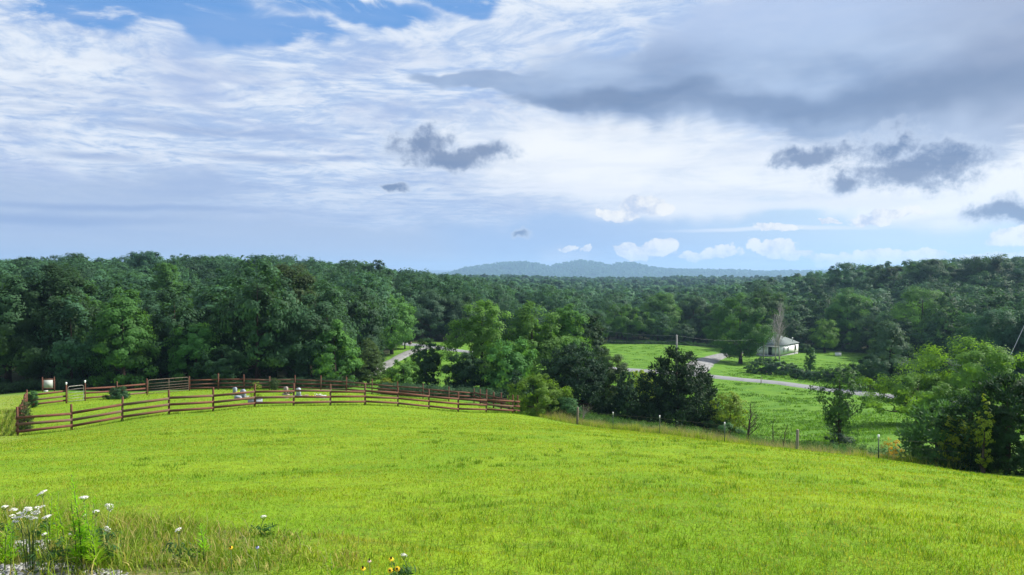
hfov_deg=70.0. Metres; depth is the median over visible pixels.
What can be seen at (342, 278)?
forest tree
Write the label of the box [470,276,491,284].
forest tree
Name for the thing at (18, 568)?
gravel
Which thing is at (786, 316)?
forest tree
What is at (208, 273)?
forest tree
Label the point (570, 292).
forest tree
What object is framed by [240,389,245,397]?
headstone
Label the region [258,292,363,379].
broadleaf tree
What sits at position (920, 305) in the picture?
forest tree
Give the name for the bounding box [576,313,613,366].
broadleaf tree
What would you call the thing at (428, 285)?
forest tree
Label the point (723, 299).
forest tree
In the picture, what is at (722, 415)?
young tree
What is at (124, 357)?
broadleaf tree
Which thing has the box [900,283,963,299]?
forest tree
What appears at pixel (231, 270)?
forest tree
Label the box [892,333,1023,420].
broadleaf tree
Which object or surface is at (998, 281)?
forest pine
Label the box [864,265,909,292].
skyline tree
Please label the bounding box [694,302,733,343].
broadleaf tree
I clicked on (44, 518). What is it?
wild carrot
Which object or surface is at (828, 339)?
broadleaf tree
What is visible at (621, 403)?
cedar tree
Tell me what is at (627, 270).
hills
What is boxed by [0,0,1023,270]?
sky
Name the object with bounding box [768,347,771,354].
door
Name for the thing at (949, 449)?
bush
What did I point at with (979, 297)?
forest tree
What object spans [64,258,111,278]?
forest tree
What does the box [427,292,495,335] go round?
broadleaf tree
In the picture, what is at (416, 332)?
broadleaf tree
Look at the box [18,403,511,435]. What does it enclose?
fence
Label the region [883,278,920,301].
forest tree
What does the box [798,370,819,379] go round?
hedge bush
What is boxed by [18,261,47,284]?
forest tree
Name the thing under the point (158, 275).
forest tree
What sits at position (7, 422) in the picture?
weedy grass
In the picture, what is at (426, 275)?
forest tree
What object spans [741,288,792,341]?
broadleaf tree
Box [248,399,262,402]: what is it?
grave marker
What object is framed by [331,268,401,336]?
forest tree
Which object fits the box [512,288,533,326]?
forest pine
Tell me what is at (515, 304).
forest tree
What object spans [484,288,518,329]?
forest tree
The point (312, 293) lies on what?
forest tree
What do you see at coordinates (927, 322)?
forest pine
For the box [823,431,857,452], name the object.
bush
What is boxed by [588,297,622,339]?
forest tree
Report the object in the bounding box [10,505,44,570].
yarrow
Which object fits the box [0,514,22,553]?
wild carrot
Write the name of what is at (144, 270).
forest pine
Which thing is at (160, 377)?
broadleaf tree
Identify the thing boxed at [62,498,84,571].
goldenrod
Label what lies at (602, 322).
forest tree
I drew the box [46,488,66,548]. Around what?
goldenrod
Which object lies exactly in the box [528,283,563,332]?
forest tree
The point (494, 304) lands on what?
forest tree
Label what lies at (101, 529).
wild carrot
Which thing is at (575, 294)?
forest tree
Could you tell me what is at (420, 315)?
broadleaf tree
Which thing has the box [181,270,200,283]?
forest tree
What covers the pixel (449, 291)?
forest tree
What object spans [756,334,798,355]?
house
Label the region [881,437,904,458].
bush
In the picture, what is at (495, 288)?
forest tree
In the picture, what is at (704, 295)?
forest tree
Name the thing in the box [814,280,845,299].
forest tree
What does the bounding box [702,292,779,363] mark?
maple tree
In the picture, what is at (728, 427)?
bush
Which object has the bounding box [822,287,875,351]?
broadleaf tree
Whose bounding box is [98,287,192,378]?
forest tree
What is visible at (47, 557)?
wild carrot
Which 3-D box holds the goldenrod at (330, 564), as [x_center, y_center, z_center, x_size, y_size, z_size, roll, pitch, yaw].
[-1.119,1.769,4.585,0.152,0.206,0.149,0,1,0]
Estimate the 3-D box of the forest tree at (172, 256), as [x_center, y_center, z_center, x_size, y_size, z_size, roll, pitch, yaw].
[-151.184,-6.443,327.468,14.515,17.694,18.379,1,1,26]
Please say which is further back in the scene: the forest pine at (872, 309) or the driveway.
the forest pine at (872, 309)
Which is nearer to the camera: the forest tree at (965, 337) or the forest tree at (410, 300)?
the forest tree at (965, 337)
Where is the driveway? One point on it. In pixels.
(709, 361)
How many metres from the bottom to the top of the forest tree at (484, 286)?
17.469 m
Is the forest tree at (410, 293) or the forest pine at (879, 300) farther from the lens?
the forest pine at (879, 300)
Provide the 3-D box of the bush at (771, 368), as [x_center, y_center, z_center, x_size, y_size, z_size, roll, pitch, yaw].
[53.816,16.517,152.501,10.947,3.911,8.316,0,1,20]
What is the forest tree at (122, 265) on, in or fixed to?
on the ground at (718, 368)
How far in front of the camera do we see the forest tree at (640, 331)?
232.29 m
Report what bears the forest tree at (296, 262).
on the ground at (718, 368)
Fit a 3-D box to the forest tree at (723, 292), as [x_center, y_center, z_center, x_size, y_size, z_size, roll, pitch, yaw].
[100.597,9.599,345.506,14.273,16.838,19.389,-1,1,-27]
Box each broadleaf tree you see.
[0,262,108,380]
[0,273,54,386]
[74,293,106,379]
[83,287,160,390]
[141,314,181,380]
[144,262,193,313]
[161,322,229,382]
[182,268,252,323]
[188,344,253,388]
[214,280,307,378]
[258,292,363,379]
[260,261,325,377]
[307,319,364,385]
[337,283,386,363]
[375,292,418,353]
[396,327,423,348]
[405,288,462,338]
[409,337,441,385]
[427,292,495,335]
[436,298,513,388]
[438,351,490,387]
[481,336,538,391]
[492,300,576,394]
[537,303,596,385]
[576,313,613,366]
[591,348,633,415]
[600,303,654,339]
[639,293,688,340]
[664,323,696,343]
[667,297,712,342]
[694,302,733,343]
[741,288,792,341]
[784,317,808,345]
[807,319,839,351]
[808,362,870,443]
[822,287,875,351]
[840,354,916,389]
[853,371,987,423]
[854,311,898,343]
[862,319,918,382]
[887,284,953,357]
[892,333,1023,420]
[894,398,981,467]
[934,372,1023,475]
[945,305,1023,376]
[995,315,1023,376]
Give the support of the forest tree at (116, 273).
on the ground at (718, 368)
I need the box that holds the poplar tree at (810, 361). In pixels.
[803,347,816,371]
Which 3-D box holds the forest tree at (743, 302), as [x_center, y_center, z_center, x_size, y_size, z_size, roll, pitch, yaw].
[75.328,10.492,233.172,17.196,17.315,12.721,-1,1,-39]
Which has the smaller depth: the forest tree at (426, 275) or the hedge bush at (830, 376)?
the hedge bush at (830, 376)
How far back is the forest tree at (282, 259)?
319.75 m
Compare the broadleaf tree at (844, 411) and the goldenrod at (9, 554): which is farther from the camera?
the broadleaf tree at (844, 411)
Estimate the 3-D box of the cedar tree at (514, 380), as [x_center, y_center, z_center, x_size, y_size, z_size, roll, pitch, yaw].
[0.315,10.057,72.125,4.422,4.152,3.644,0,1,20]
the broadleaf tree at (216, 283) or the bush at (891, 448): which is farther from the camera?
the broadleaf tree at (216, 283)
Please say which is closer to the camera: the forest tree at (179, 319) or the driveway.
the forest tree at (179, 319)
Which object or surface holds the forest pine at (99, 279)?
on the ground at (718, 368)
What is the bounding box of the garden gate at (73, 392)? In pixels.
[67,385,83,401]
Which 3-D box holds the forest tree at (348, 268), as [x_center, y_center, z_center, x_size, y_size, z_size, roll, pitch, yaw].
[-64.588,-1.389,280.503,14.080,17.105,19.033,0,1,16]
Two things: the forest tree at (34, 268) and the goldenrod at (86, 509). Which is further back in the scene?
the forest tree at (34, 268)
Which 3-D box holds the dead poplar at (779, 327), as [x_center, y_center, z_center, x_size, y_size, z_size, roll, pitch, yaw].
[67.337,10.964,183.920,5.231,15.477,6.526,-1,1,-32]
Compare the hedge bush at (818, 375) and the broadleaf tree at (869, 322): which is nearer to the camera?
the hedge bush at (818, 375)
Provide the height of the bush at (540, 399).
3.928 m
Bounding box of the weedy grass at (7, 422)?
[0,408,15,435]
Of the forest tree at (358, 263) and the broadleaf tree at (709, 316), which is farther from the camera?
the forest tree at (358, 263)
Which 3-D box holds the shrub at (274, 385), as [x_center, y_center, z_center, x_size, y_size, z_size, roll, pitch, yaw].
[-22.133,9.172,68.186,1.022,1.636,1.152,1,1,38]
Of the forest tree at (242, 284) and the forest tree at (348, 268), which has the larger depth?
the forest tree at (348, 268)
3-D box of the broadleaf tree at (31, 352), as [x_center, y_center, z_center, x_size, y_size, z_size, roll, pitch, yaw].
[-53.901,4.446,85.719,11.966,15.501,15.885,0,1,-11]
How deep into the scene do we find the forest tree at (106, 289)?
99.10 m
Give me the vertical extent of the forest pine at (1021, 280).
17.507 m
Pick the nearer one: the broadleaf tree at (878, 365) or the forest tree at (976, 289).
the broadleaf tree at (878, 365)
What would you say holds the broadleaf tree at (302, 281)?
on the ground at (718, 368)
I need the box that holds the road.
[403,343,989,408]
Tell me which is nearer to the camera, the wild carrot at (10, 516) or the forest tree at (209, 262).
the wild carrot at (10, 516)
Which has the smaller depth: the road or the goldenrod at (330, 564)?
the goldenrod at (330, 564)
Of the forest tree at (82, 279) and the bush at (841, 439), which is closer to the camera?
the bush at (841, 439)
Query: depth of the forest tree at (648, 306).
251.83 m
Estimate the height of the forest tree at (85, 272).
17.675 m
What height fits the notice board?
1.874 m
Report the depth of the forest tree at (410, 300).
193.56 m
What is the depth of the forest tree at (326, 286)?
96.91 m
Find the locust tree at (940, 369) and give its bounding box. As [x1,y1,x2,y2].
[910,358,973,390]
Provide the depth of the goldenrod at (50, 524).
5.19 m
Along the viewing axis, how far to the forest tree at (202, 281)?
190.56 m
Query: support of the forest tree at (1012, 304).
on the ground at (718, 368)
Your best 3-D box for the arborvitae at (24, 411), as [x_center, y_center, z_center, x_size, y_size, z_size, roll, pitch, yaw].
[-27.150,7.278,40.770,0.943,2.338,1.152,-1,1,-31]
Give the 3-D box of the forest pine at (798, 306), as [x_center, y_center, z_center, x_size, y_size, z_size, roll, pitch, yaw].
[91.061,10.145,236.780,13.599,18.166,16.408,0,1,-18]
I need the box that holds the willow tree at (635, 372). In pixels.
[628,369,657,407]
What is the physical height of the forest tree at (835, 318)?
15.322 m
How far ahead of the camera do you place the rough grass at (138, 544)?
5.24 m
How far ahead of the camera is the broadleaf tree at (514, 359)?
78.98 m
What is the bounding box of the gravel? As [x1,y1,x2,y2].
[0,539,127,574]
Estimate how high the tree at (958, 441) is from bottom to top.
2.682 m
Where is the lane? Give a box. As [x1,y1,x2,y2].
[374,347,435,374]
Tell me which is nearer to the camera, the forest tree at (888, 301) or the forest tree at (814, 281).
the forest tree at (888, 301)
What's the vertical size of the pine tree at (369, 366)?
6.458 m
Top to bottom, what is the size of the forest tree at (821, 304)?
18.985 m
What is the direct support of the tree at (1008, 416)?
on the ground at (718, 368)
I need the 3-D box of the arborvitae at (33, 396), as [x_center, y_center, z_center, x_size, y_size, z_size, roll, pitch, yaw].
[-36.496,8.683,55.597,1.134,1.742,0.915,1,1,36]
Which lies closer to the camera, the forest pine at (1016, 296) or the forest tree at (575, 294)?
the forest pine at (1016, 296)
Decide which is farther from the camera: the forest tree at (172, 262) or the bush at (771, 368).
the forest tree at (172, 262)
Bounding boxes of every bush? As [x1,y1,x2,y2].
[504,373,573,416]
[547,396,582,417]
[702,419,745,439]
[743,357,797,375]
[782,367,811,378]
[798,344,813,352]
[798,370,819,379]
[810,369,833,380]
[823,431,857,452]
[825,367,844,382]
[840,366,858,384]
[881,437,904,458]
[922,422,1005,471]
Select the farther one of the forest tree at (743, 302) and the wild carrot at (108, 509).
the forest tree at (743, 302)
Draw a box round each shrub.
[102,386,130,399]
[267,378,279,389]
[380,377,392,385]
[474,386,493,401]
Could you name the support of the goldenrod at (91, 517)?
on the ground at (718, 368)
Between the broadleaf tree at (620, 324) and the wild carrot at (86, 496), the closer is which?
the wild carrot at (86, 496)
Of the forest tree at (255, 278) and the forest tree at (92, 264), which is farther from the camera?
the forest tree at (92, 264)
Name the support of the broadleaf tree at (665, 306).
on the ground at (718, 368)
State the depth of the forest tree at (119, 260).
300.43 m
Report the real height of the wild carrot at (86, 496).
0.459 m
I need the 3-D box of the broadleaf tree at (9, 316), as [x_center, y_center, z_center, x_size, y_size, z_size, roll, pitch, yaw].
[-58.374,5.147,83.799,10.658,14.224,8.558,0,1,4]
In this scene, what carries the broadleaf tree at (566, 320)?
on the ground at (718, 368)
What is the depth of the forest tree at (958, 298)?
200.90 m
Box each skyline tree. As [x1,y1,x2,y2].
[5,256,44,273]
[58,252,89,265]
[125,250,169,272]
[188,255,222,275]
[234,254,283,274]
[358,259,401,287]
[824,262,865,294]
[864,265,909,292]
[896,258,966,292]
[950,252,1023,290]
[987,259,1023,283]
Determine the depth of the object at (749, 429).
47.95 m
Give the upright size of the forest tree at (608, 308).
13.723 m
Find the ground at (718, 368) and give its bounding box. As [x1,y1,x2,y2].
[0,270,1023,574]
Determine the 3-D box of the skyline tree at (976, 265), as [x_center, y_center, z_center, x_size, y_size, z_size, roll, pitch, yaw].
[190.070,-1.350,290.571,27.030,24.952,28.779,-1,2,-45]
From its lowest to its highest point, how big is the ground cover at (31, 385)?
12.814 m
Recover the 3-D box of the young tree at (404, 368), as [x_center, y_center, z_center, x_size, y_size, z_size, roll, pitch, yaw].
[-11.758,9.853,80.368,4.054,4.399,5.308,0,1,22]
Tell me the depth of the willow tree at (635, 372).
77.85 m
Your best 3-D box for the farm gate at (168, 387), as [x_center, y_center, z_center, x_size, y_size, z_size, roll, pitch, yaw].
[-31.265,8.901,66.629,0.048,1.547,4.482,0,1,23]
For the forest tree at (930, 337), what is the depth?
167.84 m
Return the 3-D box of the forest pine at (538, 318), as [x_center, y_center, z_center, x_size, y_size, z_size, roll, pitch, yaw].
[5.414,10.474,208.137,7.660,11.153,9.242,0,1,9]
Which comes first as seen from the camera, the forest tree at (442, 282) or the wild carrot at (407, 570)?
the wild carrot at (407, 570)
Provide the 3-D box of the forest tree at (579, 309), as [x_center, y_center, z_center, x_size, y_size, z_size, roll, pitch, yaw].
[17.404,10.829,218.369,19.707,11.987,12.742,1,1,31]
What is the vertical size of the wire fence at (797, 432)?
5.114 m
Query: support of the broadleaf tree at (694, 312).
on the ground at (718, 368)
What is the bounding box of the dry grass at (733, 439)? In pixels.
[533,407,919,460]
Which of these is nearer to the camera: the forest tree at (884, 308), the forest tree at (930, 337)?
the forest tree at (930, 337)
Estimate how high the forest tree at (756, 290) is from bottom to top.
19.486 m
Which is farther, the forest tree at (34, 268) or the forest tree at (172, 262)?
the forest tree at (172, 262)
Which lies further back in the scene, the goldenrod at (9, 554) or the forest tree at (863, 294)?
the forest tree at (863, 294)
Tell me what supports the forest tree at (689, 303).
on the ground at (718, 368)
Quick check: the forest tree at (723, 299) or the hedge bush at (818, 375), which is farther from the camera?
the forest tree at (723, 299)
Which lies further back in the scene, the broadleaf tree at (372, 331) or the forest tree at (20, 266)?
the forest tree at (20, 266)
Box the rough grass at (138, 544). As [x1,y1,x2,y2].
[0,487,364,574]
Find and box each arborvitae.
[19,398,33,429]
[27,390,39,407]
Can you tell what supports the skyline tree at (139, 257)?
on the ground at (718, 368)
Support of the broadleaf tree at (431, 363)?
on the ground at (718, 368)
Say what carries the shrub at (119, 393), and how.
on the ground at (718, 368)
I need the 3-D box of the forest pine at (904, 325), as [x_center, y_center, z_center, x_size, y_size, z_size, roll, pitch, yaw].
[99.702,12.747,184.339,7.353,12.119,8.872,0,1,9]
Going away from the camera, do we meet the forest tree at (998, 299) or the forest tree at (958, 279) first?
the forest tree at (998, 299)
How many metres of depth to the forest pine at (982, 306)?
190.63 m
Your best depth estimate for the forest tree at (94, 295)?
111.52 m
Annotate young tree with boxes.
[250,381,261,396]
[383,357,424,385]
[709,391,752,435]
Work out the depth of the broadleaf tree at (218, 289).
96.54 m
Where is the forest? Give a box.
[0,253,1023,343]
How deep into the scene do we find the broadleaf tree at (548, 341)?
84.76 m
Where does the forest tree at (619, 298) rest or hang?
on the ground at (718, 368)
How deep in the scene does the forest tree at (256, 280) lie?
138.94 m
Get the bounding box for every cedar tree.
[495,370,535,406]
[539,342,612,414]
[602,371,641,420]
[626,345,724,431]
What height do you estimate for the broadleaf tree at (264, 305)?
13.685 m
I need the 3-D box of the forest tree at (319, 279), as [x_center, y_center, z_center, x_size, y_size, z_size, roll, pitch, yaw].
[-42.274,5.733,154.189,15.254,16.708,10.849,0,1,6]
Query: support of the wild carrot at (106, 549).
on the ground at (718, 368)
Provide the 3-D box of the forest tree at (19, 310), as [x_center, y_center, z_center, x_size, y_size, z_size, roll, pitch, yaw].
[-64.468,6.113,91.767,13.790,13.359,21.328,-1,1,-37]
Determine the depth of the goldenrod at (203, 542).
4.93 m
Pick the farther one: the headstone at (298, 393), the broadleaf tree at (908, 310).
the broadleaf tree at (908, 310)
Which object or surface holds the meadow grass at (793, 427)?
on the ground at (718, 368)
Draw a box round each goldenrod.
[0,519,22,566]
[0,520,16,569]
[41,493,61,548]
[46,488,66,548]
[52,500,72,546]
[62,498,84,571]
[67,471,90,570]
[76,495,104,570]
[77,504,94,566]
[81,529,102,556]
[83,515,107,574]
[194,523,216,561]
[326,550,346,574]
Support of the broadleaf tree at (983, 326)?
on the ground at (718, 368)
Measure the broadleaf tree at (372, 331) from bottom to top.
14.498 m
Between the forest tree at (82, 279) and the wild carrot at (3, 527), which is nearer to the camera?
the wild carrot at (3, 527)
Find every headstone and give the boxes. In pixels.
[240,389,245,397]
[295,388,301,395]
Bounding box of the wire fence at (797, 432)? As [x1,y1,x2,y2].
[576,407,955,460]
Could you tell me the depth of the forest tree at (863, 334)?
213.33 m
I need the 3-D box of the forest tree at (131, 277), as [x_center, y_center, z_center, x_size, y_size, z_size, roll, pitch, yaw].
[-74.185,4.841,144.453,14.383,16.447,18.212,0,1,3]
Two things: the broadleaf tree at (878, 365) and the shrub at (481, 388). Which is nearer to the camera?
the shrub at (481, 388)
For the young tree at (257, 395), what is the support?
on the ground at (718, 368)
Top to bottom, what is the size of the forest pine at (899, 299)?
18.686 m
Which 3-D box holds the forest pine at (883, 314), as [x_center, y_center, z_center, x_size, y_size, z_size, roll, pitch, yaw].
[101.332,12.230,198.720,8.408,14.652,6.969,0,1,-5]
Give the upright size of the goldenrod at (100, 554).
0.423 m
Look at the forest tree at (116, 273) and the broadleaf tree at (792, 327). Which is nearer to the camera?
the forest tree at (116, 273)
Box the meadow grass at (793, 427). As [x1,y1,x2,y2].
[356,344,1023,444]
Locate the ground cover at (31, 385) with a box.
[0,339,882,402]
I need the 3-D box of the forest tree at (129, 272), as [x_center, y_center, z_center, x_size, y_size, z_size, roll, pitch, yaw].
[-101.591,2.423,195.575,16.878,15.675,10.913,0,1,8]
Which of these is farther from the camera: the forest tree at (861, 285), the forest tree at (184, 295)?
the forest tree at (861, 285)
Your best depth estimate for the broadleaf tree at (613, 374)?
71.03 m
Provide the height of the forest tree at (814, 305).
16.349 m
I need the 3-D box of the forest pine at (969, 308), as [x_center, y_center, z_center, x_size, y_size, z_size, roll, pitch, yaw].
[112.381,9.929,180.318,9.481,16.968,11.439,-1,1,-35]
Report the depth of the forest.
488.73 m
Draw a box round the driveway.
[686,352,743,372]
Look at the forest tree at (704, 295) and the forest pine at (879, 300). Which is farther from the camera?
the forest tree at (704, 295)
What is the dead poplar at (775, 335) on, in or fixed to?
on the ground at (718, 368)
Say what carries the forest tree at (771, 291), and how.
on the ground at (718, 368)
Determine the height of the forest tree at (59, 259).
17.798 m
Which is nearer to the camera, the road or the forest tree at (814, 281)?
the road
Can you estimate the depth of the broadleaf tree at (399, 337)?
144.21 m
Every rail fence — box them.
[15,385,66,431]
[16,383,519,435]
[84,379,147,400]
[189,373,517,409]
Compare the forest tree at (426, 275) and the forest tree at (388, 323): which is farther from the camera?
the forest tree at (426, 275)
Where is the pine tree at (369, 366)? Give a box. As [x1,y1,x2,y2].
[347,338,395,382]
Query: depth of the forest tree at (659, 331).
225.32 m
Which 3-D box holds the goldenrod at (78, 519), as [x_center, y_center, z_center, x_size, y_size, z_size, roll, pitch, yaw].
[-2.803,1.520,4.747,0.170,0.702,0.168,-1,1,-40]
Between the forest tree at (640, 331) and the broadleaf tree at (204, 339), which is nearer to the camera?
the broadleaf tree at (204, 339)
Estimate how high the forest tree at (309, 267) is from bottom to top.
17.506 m
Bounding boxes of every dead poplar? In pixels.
[769,302,793,360]
[772,313,778,357]
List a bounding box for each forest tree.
[0,259,41,288]
[0,283,53,377]
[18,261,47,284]
[20,264,43,281]
[25,274,51,293]
[33,294,98,382]
[41,284,135,310]
[42,254,71,264]
[45,272,110,309]
[53,271,95,290]
[56,257,93,280]
[59,260,106,286]
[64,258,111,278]
[75,279,155,377]
[87,271,163,300]
[88,263,125,277]
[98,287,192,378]
[99,271,130,283]
[109,255,132,266]
[112,267,147,284]
[113,261,128,273]
[117,270,159,307]
[136,280,217,379]
[138,267,178,292]
[154,260,193,284]
[156,257,212,276]
[165,291,259,381]
[168,283,201,324]
[170,253,190,263]
[180,267,220,283]
[181,258,240,277]
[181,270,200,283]
[189,279,209,303]
[194,275,270,362]
[197,276,210,284]
[203,255,304,378]
[209,258,242,275]
[224,261,243,278]
[241,272,268,291]
[250,276,283,293]
[271,280,353,333]
[272,254,294,268]
[275,283,381,341]
[280,257,296,267]
[291,260,341,277]
[295,259,311,267]
[301,279,358,365]
[313,275,337,292]
[321,290,400,343]
[322,266,366,288]
[325,262,358,277]
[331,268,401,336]
[346,261,371,273]
[349,276,377,299]
[361,306,400,353]
[362,271,408,313]
[377,272,394,294]
[377,272,442,309]
[402,297,420,328]
[404,270,445,291]
[412,276,451,335]
[417,278,457,291]
[438,275,475,337]
[455,281,494,316]
[469,284,511,320]
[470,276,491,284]
[471,280,501,304]
[477,302,503,333]
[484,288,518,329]
[495,300,527,334]
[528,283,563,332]
[543,305,594,334]
[547,288,589,336]
[566,292,600,303]
[569,302,595,335]
[574,308,610,337]
[585,310,610,340]
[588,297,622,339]
[593,300,623,339]
[603,292,631,305]
[627,310,652,339]
[630,297,659,339]
[642,311,674,340]
[672,294,704,321]
[678,292,719,304]
[706,290,732,302]
[710,293,748,341]
[727,295,774,326]
[745,281,781,294]
[750,288,776,330]
[762,290,793,312]
[782,311,808,339]
[790,275,825,295]
[796,289,837,335]
[800,314,844,344]
[804,296,837,314]
[812,286,841,299]
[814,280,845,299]
[816,306,861,337]
[826,289,888,312]
[849,276,874,296]
[857,313,886,348]
[862,290,895,309]
[866,303,898,329]
[874,295,892,313]
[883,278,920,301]
[889,297,921,341]
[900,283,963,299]
[904,299,930,327]
[908,290,969,357]
[909,318,960,357]
[915,279,977,299]
[937,291,977,309]
[948,272,972,292]
[951,284,994,301]
[951,292,1006,314]
[951,326,989,359]
[954,270,1018,292]
[960,286,1014,347]
[994,285,1023,303]
[998,299,1023,319]
[1004,257,1022,266]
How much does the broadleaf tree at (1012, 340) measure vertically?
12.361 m
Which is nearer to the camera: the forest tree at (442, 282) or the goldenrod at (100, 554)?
the goldenrod at (100, 554)
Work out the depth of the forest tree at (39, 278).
144.62 m
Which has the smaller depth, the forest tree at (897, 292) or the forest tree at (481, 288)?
the forest tree at (481, 288)
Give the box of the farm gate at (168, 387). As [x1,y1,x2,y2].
[148,377,188,393]
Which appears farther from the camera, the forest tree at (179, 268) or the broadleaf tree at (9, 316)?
the forest tree at (179, 268)
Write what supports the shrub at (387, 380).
on the ground at (718, 368)
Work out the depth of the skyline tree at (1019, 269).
283.58 m
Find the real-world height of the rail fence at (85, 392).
2.343 m
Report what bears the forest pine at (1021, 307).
on the ground at (718, 368)
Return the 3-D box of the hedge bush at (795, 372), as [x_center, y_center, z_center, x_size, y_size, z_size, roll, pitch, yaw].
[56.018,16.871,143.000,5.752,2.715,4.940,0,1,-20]
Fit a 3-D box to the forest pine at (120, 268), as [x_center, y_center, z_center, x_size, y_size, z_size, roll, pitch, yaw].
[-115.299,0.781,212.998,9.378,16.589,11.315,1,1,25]
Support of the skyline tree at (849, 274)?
on the ground at (718, 368)
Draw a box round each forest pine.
[81,266,111,292]
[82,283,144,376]
[108,262,123,275]
[125,276,154,369]
[135,261,154,276]
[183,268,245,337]
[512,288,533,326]
[520,308,543,335]
[783,291,816,339]
[852,292,880,348]
[865,293,886,312]
[870,306,895,352]
[892,314,921,356]
[893,283,911,303]
[918,300,944,353]
[949,316,967,353]
[951,294,982,326]
[967,294,996,324]
[974,285,996,308]
[986,274,1010,294]
[994,277,1011,296]
[1000,283,1023,314]
[1008,305,1023,332]
[1012,273,1023,287]
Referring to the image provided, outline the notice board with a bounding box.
[42,377,54,391]
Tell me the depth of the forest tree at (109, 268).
206.31 m
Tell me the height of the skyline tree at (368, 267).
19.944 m
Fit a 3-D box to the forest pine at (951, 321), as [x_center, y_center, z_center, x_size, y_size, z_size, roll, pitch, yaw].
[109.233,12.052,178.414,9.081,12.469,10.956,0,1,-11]
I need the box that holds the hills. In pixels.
[454,262,804,277]
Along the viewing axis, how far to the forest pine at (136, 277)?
110.48 m
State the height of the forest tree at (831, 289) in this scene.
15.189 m
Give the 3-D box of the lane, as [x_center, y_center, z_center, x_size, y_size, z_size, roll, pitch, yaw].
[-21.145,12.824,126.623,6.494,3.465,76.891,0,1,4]
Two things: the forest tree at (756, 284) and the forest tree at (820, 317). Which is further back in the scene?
the forest tree at (756, 284)
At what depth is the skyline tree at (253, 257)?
229.85 m
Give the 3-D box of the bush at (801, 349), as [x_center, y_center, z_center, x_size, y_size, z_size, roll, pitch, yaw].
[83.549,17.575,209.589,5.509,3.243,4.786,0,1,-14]
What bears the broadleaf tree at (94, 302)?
on the ground at (718, 368)
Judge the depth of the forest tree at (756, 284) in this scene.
353.57 m
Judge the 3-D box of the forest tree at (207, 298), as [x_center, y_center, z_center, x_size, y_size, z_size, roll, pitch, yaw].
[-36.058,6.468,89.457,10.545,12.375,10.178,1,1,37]
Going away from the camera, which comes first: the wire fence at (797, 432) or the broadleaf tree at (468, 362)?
the wire fence at (797, 432)
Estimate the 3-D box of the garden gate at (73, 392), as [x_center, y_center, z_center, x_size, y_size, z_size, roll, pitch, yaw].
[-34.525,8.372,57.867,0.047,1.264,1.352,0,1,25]
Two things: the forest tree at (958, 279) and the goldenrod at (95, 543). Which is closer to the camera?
the goldenrod at (95, 543)
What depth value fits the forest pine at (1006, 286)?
263.54 m
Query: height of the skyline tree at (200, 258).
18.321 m
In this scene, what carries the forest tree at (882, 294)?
on the ground at (718, 368)
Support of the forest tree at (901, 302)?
on the ground at (718, 368)
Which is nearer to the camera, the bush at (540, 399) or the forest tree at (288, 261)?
the bush at (540, 399)
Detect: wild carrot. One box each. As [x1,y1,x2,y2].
[0,505,19,534]
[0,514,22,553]
[22,533,56,571]
[27,489,55,548]
[38,514,65,564]
[45,533,81,572]
[66,495,87,555]
[87,510,113,559]
[98,526,123,561]
[100,504,127,545]
[160,527,200,560]
[249,515,277,536]
[389,553,415,574]
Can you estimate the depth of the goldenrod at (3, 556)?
4.81 m
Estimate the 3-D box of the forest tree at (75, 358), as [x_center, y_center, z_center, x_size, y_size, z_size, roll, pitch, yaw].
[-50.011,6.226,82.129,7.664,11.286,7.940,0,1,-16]
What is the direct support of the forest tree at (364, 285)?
on the ground at (718, 368)
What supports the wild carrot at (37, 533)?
on the ground at (718, 368)
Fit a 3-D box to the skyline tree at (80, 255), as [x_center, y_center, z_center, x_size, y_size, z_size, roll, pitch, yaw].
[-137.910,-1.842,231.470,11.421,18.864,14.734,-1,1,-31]
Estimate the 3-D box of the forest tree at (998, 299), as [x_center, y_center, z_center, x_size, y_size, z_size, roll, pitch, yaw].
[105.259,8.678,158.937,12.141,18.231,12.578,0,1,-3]
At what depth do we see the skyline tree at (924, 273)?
296.18 m
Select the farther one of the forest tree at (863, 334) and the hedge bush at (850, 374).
the forest tree at (863, 334)
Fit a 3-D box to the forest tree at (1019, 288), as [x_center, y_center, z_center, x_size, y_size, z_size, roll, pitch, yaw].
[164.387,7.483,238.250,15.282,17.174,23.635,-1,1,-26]
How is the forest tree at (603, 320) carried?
on the ground at (718, 368)

